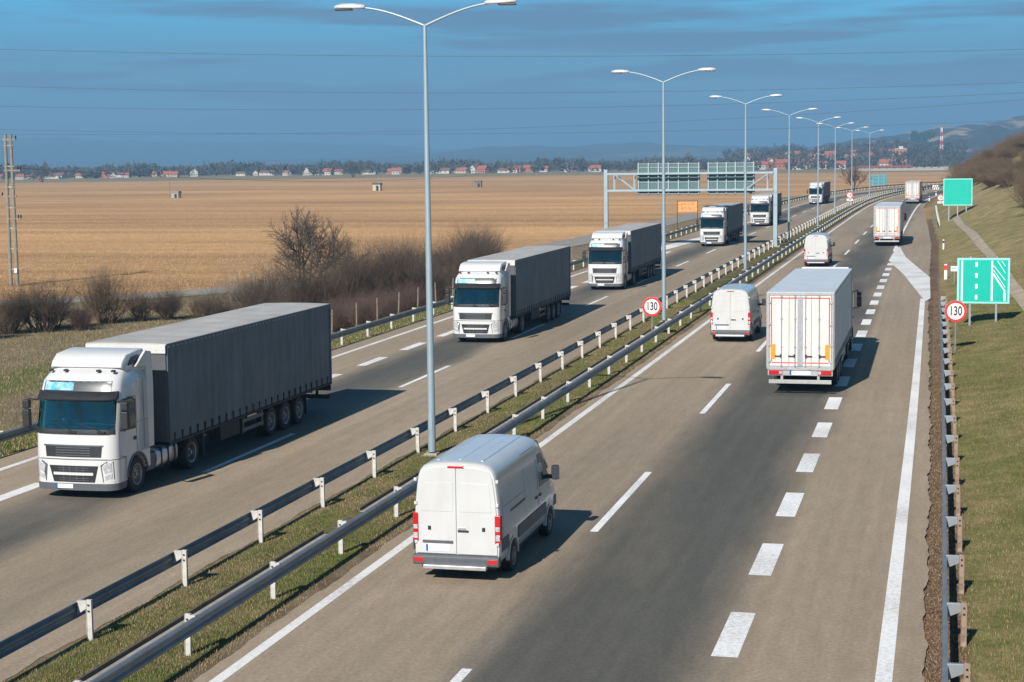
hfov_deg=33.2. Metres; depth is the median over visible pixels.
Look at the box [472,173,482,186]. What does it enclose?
field hut
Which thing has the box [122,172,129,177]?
house
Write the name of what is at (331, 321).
fence post
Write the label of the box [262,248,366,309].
shrub
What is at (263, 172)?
house
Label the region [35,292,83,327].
shrub
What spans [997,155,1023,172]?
shrub
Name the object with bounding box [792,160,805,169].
house
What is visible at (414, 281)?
shrub
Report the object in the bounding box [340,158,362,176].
bare tree
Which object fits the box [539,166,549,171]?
house
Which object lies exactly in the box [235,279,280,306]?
shrub
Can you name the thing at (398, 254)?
shrub
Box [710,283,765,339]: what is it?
van
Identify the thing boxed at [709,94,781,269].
street lamp
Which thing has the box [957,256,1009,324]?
lane sign
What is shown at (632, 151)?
hills
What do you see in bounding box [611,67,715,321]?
street lamp
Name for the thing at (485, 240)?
shrub
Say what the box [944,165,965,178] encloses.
shrub
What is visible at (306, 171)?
house
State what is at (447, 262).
shrub
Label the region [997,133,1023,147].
shrub
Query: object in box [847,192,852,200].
speed limit sign
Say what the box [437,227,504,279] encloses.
shrub
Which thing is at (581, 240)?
service road
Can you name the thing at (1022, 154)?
shrub
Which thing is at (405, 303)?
shrub
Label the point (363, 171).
house
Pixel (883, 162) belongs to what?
house
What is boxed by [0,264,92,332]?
shrub
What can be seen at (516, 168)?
house
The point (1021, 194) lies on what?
shrub
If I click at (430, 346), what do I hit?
street lamp
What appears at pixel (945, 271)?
delineator post
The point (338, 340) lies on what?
verge grass
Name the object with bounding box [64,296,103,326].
shrub
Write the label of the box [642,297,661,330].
speed limit sign
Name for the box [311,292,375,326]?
shrub
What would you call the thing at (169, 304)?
shrub
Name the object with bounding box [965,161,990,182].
shrub
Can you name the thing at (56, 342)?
grass
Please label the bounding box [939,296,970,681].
guard rail
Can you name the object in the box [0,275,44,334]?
shrub
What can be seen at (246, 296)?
shrub
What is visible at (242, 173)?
house
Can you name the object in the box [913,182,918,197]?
rear door
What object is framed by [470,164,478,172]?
house
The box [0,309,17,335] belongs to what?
shrub
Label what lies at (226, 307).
shrub
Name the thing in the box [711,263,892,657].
merge line
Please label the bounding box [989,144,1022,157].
shrub
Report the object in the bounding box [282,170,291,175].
house
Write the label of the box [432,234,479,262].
shrub
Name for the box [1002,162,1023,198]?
shrub
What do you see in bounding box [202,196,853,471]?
lane line
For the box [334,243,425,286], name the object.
shrub
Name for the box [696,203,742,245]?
lorry
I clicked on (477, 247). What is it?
shrub
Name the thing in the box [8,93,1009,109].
power cable
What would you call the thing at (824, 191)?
lorry
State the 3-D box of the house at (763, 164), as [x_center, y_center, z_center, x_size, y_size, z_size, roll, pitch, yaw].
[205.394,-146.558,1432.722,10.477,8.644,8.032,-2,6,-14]
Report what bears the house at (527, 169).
on the ground at (992, 217)
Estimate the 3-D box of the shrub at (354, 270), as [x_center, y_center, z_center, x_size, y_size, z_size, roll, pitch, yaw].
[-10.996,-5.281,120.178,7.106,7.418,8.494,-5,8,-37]
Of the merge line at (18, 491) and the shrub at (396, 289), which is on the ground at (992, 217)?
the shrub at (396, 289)
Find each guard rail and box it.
[0,181,942,454]
[0,184,942,658]
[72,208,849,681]
[73,185,942,681]
[934,205,939,225]
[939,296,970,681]
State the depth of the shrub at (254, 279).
117.00 m
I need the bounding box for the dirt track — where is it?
[953,216,1023,310]
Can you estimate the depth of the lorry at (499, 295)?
89.52 m
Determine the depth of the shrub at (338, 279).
117.55 m
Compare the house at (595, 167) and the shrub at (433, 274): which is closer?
the shrub at (433, 274)
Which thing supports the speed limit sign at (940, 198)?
on the ground at (992, 217)
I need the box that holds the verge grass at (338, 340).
[0,301,450,456]
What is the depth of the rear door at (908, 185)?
316.56 m
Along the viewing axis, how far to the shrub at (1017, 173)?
204.23 m
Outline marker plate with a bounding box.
[951,266,956,279]
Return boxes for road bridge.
[853,165,947,170]
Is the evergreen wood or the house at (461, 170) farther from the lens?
the evergreen wood
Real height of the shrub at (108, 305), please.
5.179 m
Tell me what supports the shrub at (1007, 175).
on the ground at (992, 217)
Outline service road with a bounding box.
[1,214,700,305]
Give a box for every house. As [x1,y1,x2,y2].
[15,173,23,179]
[44,172,66,178]
[75,173,83,177]
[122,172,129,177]
[166,171,179,176]
[190,168,197,176]
[235,171,251,175]
[259,170,277,174]
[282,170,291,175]
[302,167,309,174]
[322,168,333,174]
[334,169,342,174]
[361,169,377,174]
[391,168,401,173]
[430,167,450,173]
[455,167,467,172]
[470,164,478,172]
[476,165,489,172]
[497,168,507,172]
[507,166,518,172]
[523,165,534,171]
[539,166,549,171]
[590,165,600,171]
[755,161,765,169]
[774,158,787,168]
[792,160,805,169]
[825,150,836,159]
[836,160,846,168]
[879,158,892,165]
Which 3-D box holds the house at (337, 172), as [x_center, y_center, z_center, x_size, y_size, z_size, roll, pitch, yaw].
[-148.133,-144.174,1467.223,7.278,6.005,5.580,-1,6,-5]
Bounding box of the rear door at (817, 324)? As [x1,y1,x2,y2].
[803,295,832,367]
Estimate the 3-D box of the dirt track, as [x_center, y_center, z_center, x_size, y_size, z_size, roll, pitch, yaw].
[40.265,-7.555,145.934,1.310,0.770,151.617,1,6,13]
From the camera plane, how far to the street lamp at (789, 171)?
181.71 m
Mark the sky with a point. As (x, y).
(558, 45)
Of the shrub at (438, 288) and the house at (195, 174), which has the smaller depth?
the shrub at (438, 288)
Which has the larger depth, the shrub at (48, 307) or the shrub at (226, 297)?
the shrub at (226, 297)
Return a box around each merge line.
[0,252,668,500]
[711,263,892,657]
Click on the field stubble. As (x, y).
(43, 259)
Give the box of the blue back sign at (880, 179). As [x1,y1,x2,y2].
[870,174,886,187]
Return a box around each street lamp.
[334,0,516,456]
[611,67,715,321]
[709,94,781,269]
[762,108,816,242]
[796,117,840,225]
[816,122,854,213]
[836,127,868,205]
[855,130,883,198]
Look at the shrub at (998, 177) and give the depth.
244.63 m
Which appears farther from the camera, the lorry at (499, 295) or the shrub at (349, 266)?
the shrub at (349, 266)
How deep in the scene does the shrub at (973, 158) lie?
344.34 m
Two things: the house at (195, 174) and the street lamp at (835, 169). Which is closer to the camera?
the street lamp at (835, 169)
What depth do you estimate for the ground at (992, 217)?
192.09 m
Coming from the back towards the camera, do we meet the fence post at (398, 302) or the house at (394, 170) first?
the house at (394, 170)
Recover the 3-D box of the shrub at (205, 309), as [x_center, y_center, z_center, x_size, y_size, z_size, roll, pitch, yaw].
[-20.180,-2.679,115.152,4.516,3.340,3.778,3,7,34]
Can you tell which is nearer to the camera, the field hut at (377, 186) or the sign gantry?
the sign gantry
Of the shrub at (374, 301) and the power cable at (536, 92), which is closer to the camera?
the shrub at (374, 301)
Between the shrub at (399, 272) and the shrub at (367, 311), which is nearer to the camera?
the shrub at (367, 311)
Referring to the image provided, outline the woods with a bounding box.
[0,137,967,178]
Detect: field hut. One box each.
[169,180,181,197]
[372,183,382,190]
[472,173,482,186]
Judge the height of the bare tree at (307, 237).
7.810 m
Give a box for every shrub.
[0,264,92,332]
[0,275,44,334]
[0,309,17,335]
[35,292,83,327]
[62,258,151,323]
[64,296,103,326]
[66,302,95,330]
[117,281,168,321]
[144,281,191,319]
[182,289,215,317]
[187,284,240,316]
[194,257,257,309]
[210,284,236,307]
[214,272,276,308]
[214,298,236,311]
[218,229,295,307]
[225,270,295,308]
[233,267,292,293]
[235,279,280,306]
[245,242,326,298]
[260,283,305,302]
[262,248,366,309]
[296,223,400,309]
[302,257,361,303]
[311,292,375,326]
[312,250,376,292]
[312,288,376,331]
[319,301,352,332]
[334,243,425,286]
[335,291,389,325]
[338,297,386,323]
[339,291,368,309]
[340,270,388,303]
[344,220,445,298]
[344,283,404,318]
[350,223,456,274]
[352,291,386,320]
[364,280,396,316]
[370,288,412,316]
[376,251,457,298]
[379,270,439,306]
[379,275,416,312]
[382,279,439,310]
[386,281,425,311]
[403,259,458,303]
[405,250,453,287]
[409,249,437,269]
[409,259,455,300]
[419,288,444,304]
[421,242,450,269]
[423,211,504,252]
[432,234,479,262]
[432,235,481,286]
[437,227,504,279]
[438,226,510,277]
[441,239,501,279]
[444,217,516,254]
[447,213,505,252]
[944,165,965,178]
[946,168,969,178]
[951,162,979,182]
[960,159,1000,181]
[962,157,994,170]
[964,171,1002,186]
[965,154,982,163]
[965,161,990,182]
[968,166,1010,177]
[973,164,1005,178]
[973,165,1023,186]
[975,145,998,160]
[975,155,1014,162]
[976,158,1018,170]
[979,156,1021,170]
[984,167,1016,185]
[986,154,1017,164]
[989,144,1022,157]
[989,144,1023,151]
[990,143,1019,160]
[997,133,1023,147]
[997,133,1023,150]
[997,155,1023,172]
[1000,176,1023,207]
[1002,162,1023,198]
[1004,161,1023,187]
[1007,148,1023,158]
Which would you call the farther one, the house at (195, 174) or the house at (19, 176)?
the house at (195, 174)
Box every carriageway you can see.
[0,184,942,681]
[193,188,942,681]
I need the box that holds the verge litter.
[922,290,966,681]
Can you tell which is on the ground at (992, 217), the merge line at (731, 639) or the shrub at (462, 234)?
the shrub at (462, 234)
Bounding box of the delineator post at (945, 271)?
[944,264,946,279]
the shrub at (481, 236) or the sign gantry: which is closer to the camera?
the shrub at (481, 236)
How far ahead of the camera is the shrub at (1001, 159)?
276.75 m
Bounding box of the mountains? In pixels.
[0,137,463,166]
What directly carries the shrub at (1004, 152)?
on the ground at (992, 217)
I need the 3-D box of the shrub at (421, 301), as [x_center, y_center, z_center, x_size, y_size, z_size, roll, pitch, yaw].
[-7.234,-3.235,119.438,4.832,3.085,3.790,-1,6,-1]
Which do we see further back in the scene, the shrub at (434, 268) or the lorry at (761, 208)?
the lorry at (761, 208)
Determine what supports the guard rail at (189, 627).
on the ground at (992, 217)
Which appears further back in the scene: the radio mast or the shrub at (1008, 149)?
the radio mast
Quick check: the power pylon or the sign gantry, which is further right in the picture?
the sign gantry
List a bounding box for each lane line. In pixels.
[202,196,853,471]
[450,191,935,681]
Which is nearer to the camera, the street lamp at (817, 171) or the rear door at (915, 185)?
the street lamp at (817, 171)
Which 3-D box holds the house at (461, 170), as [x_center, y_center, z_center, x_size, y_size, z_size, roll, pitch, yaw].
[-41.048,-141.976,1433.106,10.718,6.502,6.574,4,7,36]
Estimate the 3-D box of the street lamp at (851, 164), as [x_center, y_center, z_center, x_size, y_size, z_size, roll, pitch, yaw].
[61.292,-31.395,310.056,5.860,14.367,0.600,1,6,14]
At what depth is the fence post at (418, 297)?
112.01 m
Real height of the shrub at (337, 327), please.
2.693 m
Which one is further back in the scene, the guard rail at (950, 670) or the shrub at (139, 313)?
the shrub at (139, 313)
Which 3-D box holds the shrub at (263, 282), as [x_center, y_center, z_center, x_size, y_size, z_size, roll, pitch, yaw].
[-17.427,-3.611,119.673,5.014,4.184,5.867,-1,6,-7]
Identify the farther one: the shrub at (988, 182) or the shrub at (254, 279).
the shrub at (988, 182)
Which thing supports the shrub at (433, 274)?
on the ground at (992, 217)
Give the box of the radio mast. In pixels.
[940,128,942,152]
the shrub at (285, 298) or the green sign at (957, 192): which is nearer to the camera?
the shrub at (285, 298)
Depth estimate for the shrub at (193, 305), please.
120.26 m
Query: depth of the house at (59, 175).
1388.81 m
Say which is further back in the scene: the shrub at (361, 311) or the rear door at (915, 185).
the rear door at (915, 185)
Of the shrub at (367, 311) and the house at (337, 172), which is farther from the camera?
the house at (337, 172)
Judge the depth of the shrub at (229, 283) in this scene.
119.62 m
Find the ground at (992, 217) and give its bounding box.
[0,151,1023,681]
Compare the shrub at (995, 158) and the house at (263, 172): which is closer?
the shrub at (995, 158)
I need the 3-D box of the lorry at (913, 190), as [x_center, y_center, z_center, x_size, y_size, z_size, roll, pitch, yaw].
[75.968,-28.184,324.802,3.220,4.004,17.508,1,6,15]
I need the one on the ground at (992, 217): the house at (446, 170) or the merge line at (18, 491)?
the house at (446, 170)
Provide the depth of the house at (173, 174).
1389.06 m
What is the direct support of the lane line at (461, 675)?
on the carriageway at (651, 580)
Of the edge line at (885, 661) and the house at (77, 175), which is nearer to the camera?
the edge line at (885, 661)
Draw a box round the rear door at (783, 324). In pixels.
[768,295,797,366]
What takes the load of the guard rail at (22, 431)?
on the ground at (992, 217)
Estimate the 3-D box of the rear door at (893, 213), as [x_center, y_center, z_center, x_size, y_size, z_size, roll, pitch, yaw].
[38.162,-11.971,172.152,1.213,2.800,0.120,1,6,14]
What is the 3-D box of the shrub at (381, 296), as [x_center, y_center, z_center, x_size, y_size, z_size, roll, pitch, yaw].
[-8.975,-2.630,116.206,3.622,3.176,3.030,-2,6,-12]
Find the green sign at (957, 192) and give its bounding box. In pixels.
[943,178,972,220]
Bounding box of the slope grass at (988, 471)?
[946,265,1023,681]
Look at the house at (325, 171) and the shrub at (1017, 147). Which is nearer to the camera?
the shrub at (1017, 147)
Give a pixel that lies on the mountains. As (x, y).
(62, 151)
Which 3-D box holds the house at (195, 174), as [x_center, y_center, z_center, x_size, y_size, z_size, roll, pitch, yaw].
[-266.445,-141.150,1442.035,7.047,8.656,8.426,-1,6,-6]
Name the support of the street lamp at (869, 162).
on the ground at (992, 217)
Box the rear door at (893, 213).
[888,207,899,234]
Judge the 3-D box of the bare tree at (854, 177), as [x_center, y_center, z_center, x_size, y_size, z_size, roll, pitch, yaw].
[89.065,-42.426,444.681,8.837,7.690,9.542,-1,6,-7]
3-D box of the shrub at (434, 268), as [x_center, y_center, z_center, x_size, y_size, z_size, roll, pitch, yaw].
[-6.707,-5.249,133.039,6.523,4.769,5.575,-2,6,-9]
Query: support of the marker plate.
on the ground at (992, 217)
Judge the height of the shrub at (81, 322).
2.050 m
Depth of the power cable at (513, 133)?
179.76 m
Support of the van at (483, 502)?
on the carriageway at (651, 580)
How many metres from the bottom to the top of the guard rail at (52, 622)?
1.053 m
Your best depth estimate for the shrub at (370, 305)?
112.59 m
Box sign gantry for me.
[604,162,780,246]
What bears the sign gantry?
on the ground at (992, 217)
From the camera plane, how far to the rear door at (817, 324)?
66.23 m
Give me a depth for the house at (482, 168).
1419.56 m
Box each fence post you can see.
[331,310,332,332]
[376,298,377,319]
[398,292,399,312]
[417,287,418,307]
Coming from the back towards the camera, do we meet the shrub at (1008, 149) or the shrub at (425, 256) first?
the shrub at (1008, 149)
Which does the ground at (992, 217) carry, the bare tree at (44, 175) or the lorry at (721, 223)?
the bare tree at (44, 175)
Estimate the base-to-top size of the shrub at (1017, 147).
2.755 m
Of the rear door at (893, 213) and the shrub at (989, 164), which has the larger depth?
the shrub at (989, 164)
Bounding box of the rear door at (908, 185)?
[906,183,911,197]
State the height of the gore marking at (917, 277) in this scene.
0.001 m
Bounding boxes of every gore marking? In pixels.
[661,237,699,249]
[889,247,929,300]
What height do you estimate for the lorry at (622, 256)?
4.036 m
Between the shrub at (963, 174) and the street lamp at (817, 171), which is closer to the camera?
the street lamp at (817, 171)
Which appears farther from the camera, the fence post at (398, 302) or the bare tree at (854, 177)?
the bare tree at (854, 177)
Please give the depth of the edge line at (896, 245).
238.08 m
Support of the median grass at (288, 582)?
on the ground at (992, 217)
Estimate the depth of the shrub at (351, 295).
115.48 m
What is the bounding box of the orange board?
[677,201,697,229]
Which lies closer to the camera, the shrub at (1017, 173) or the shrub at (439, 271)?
the shrub at (439, 271)
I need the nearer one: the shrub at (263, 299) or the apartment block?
the shrub at (263, 299)
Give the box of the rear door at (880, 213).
[874,208,885,234]
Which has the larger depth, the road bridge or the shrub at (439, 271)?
the road bridge
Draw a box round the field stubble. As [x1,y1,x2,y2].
[0,202,705,299]
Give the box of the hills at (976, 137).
[632,115,1023,163]
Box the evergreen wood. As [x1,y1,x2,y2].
[909,129,955,154]
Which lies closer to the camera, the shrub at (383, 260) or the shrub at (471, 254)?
the shrub at (383, 260)
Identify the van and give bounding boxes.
[413,434,558,570]
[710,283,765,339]
[804,233,834,265]
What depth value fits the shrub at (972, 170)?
274.29 m
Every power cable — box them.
[0,120,1010,133]
[7,49,1017,56]
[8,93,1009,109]
[9,82,1022,92]
[22,164,541,180]
[39,100,1013,134]
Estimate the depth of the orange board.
232.57 m
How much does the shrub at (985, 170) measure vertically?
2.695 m
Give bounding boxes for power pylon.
[2,134,21,285]
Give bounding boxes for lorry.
[22,303,331,491]
[445,246,570,340]
[582,223,660,288]
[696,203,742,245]
[747,193,781,225]
[766,267,861,384]
[807,181,829,203]
[873,202,905,244]
[905,181,923,202]
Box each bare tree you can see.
[28,167,55,181]
[263,206,380,283]
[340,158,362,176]
[838,162,874,190]
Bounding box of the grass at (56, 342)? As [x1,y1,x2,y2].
[0,293,442,429]
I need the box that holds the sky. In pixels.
[0,0,1023,148]
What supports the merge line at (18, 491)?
on the carriageway at (60, 550)
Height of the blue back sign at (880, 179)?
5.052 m
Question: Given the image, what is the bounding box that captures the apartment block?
[895,146,906,164]
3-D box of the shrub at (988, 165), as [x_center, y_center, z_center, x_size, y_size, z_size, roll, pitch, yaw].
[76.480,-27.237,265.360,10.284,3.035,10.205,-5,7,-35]
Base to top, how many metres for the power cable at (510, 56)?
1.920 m
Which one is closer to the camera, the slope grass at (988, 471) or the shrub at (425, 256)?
the slope grass at (988, 471)
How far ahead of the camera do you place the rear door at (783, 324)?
66.52 m
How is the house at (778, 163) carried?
on the ground at (992, 217)
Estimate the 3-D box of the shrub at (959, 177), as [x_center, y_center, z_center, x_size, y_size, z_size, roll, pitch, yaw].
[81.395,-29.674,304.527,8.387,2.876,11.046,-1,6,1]
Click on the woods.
(915, 154)
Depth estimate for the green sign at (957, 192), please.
219.97 m
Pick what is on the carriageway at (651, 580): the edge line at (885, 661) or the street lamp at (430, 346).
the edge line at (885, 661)
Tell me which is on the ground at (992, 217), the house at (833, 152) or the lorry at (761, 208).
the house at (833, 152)
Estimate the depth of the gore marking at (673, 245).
183.11 m
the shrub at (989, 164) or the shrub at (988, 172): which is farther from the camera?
the shrub at (989, 164)
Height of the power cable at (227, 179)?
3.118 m
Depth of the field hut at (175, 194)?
547.14 m
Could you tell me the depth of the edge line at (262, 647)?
40.02 m
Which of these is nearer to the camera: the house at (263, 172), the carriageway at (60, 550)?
the carriageway at (60, 550)
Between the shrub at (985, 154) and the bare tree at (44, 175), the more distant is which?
the bare tree at (44, 175)
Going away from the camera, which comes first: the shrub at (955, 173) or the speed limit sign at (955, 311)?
the speed limit sign at (955, 311)
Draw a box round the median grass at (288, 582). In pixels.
[14,300,711,681]
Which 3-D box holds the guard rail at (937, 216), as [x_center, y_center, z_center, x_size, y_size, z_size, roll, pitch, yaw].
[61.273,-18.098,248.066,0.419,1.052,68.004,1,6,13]
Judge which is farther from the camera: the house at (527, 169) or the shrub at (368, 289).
the house at (527, 169)
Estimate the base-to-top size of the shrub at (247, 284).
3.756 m
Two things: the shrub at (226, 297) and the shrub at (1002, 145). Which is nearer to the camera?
the shrub at (226, 297)
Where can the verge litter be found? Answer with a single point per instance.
(938, 440)
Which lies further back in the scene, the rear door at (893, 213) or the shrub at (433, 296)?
the rear door at (893, 213)
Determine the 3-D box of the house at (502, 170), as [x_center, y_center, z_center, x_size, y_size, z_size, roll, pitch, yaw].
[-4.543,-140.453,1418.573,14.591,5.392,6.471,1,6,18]
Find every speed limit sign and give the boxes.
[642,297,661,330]
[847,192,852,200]
[937,195,942,204]
[945,300,966,351]
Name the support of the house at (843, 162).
on the ground at (992, 217)
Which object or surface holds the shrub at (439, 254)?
on the ground at (992, 217)
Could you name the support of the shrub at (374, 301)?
on the ground at (992, 217)
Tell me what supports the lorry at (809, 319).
on the carriageway at (651, 580)
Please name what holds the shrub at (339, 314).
on the ground at (992, 217)
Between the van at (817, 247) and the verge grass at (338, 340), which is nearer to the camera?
the verge grass at (338, 340)
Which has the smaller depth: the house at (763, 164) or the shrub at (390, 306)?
the shrub at (390, 306)
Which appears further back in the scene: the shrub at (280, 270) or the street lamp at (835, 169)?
the street lamp at (835, 169)
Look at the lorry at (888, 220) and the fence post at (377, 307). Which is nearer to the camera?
the fence post at (377, 307)
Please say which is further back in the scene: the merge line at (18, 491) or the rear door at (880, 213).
the rear door at (880, 213)
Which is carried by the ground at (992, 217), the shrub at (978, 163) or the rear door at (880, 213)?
the shrub at (978, 163)
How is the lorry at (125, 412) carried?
on the carriageway at (60, 550)
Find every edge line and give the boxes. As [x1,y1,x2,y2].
[0,187,939,681]
[875,299,924,681]
[893,194,940,250]
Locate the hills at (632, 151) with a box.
[214,142,811,164]
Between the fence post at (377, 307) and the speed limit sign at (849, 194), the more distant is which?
the speed limit sign at (849, 194)

